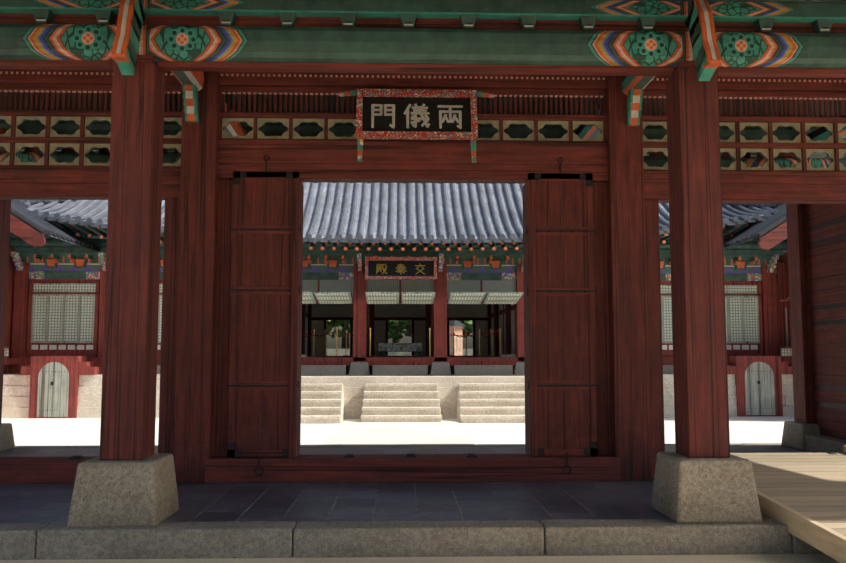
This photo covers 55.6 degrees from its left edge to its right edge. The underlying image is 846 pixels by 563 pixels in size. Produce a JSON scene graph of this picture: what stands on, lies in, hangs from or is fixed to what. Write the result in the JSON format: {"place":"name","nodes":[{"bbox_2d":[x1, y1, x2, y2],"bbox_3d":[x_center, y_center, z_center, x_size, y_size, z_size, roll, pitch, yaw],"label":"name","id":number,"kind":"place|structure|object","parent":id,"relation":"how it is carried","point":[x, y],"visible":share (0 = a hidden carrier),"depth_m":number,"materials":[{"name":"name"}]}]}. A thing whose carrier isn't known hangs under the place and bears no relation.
{"place":"outdoors","nodes":[
{"label":"outdoors","id":0,"kind":"place"},
{"bbox_2d":[10,214,786,250],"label":"roof eaves","id":1,"kind":"object","parent":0,"point":[101,235],"visible":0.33,"depth_m":23.15,"materials":[{"name":"grey tile"}]},
{"bbox_2d":[21,356,792,417],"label":"hall furnace doors","id":2,"kind":"structure","parent":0,"point":[54,383],"depth_m":22.21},
{"bbox_2d":[0,62,814,482],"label":"gate columns","id":3,"kind":"structure","parent":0,"point":[132,302],"depth_m":8.05,"materials":[{"name":"red wood"}]},
{"bbox_2d":[0,0,845,167],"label":"gate beams","id":4,"kind":"structure","parent":3,"relation":"on","point":[802,39],"depth_m":8.10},
{"bbox_2d":[73,25,755,58],"bbox_3d":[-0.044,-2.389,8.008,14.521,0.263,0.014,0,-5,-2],"label":"painted flower decoration","id":5,"kind":"object","parent":4,"relation":"attached to","point":[87,38],"visible":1,"depth_m":7.95},
{"bbox_2d":[339,89,493,162],"bbox_3d":[-0.077,-1.958,10.098,1.975,0.985,0.266,0,-5,-2],"label":"gate plaque","id":6,"kind":"object","parent":4,"relation":"attached to","point":[420,114],"visible":1,"depth_m":10.14,"materials":[{"name":"black"}]},
{"bbox_2d":[0,0,845,153],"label":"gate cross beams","id":7,"kind":"structure","parent":3,"relation":"attached to","point":[698,21],"depth_m":7.95,"materials":[{"name":"wood"}]},
{"bbox_2d":[301,328,515,356],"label":"hall furnishings","id":8,"kind":"object","parent":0,"point":[399,347],"visible":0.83,"depth_m":25.44,"materials":[{"name":"brown wood"}]},
{"bbox_2d":[0,416,839,562],"bbox_3d":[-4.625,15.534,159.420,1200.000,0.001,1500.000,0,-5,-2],"label":"ground","id":9,"kind":"structure","parent":0,"point":[86,431],"depth_m":16.42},
{"bbox_2d":[2,374,793,422],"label":"stone platform","id":10,"kind":"structure","parent":9,"relation":"on","point":[424,398],"depth_m":21.84,"materials":[{"name":"beige stone"}]},
{"bbox_2d":[4,238,791,374],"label":"building","id":11,"kind":"structure","parent":10,"relation":"on","point":[59,299],"depth_m":24.09,"materials":[{"name":"red wood"}]},
{"bbox_2d":[20,182,780,242],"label":"hall roof","id":12,"kind":"structure","parent":11,"relation":"on","point":[410,213],"depth_m":24.09,"materials":[{"name":"grey tile"}]},
{"bbox_2d":[365,257,436,279],"bbox_3d":[-0.642,-0.386,23.463,2.100,0.687,0.283,0,-5,-2],"label":"signboard","id":13,"kind":"object","parent":11,"relation":"attached to","point":[400,268],"visible":1,"depth_m":23.49,"materials":[{"name":"black wood"}]},
{"bbox_2d":[4,200,791,373],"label":"court corridor roofs","id":14,"kind":"structure","parent":9,"relation":"on","point":[766,229],"depth_m":21.61,"materials":[{"name":"wood"}]},
{"bbox_2d":[326,321,472,355],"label":"garden","id":15,"kind":"object","parent":9,"relation":"on","point":[457,327],"visible":0.12,"depth_m":41.92,"materials":[{"name":"brick"}]},
{"bbox_2d":[327,320,349,338],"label":"tree","id":16,"kind":"object","parent":15,"relation":"on","point":[331,324],"visible":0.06,"depth_m":47.59,"materials":[{"name":"green plant"}]},
{"bbox_2d":[341,321,348,348],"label":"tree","id":17,"kind":"object","parent":15,"relation":"on","point":[343,345],"depth_m":50.79,"materials":[{"name":"green plant"}]},
{"bbox_2d":[392,332,399,342],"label":"shrub","id":18,"kind":"object","parent":15,"relation":"on","point":[396,341],"depth_m":52.88,"materials":[{"name":"green plant"}]},
{"bbox_2d":[388,320,411,340],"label":"tree","id":19,"kind":"object","parent":15,"relation":"on","point":[395,327],"visible":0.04,"depth_m":47.92,"materials":[{"name":"green plant"}]},
{"bbox_2d":[460,321,472,330],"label":"tree","id":20,"kind":"object","parent":15,"relation":"on","point":[467,324],"visible":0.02,"depth_m":45.34,"materials":[{"name":"green plant"}]},
{"bbox_2d":[462,327,472,337],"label":"shrub","id":21,"kind":"object","parent":15,"relation":"on","point":[469,330],"depth_m":50.59,"materials":[{"name":"green plant"}]},
{"bbox_2d":[326,421,473,445],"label":"stone walkway","id":22,"kind":"structure","parent":9,"relation":"on","point":[389,433],"depth_m":17.50,"materials":[{"name":"beige stone"}]},
{"bbox_2d":[0,443,824,559],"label":"gate platform","id":23,"kind":"structure","parent":9,"relation":"on","point":[372,519],"depth_m":7.46,"materials":[{"name":"stone"}]},
{"bbox_2d":[0,421,819,527],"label":"gate column bases","id":24,"kind":"object","parent":23,"relation":"on","point":[144,493],"visible":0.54,"depth_m":7.48,"materials":[{"name":"grey stone"}]},
{"bbox_2d":[730,445,845,562],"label":"wood ramp","id":25,"kind":"structure","parent":9,"relation":"on","point":[802,496],"depth_m":7.99,"materials":[{"name":"brown wood"}]},
{"bbox_2d":[0,69,845,483],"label":"frame","id":26,"kind":"structure","parent":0,"point":[406,161],"depth_m":10.24,"materials":[{"name":"red wood"}]},
{"bbox_2d":[227,155,598,475],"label":"gate door leaves","id":27,"kind":"object","parent":26,"relation":"attached to","point":[259,372],"visible":0.81,"depth_m":10.13,"materials":[{"name":"red wood"}]},
{"bbox_2d":[0,115,845,170],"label":"gate panels","id":28,"kind":"object","parent":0,"point":[13,149],"visible":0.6,"depth_m":10.45,"materials":[{"name":"beige wood"}]},
{"bbox_2d":[0,204,845,452],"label":"gate side walls","id":29,"kind":"structure","parent":0,"point":[826,229],"depth_m":12.65,"materials":[{"name":"red wood"}]},
{"bbox_2d":[0,71,845,116],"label":"hongsal gate","id":30,"kind":"object","parent":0,"point":[480,104],"visible":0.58,"depth_m":10.43,"materials":[{"name":"red wood"}]},
{"bbox_2d":[1,0,845,183],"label":"gate roof","id":31,"kind":"structure","parent":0,"point":[819,155],"depth_m":12.97,"materials":[{"name":"red wood"}]},
{"bbox_2d":[326,235,667,348],"label":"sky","id":32,"kind":"structure","parent":0,"point":[331,343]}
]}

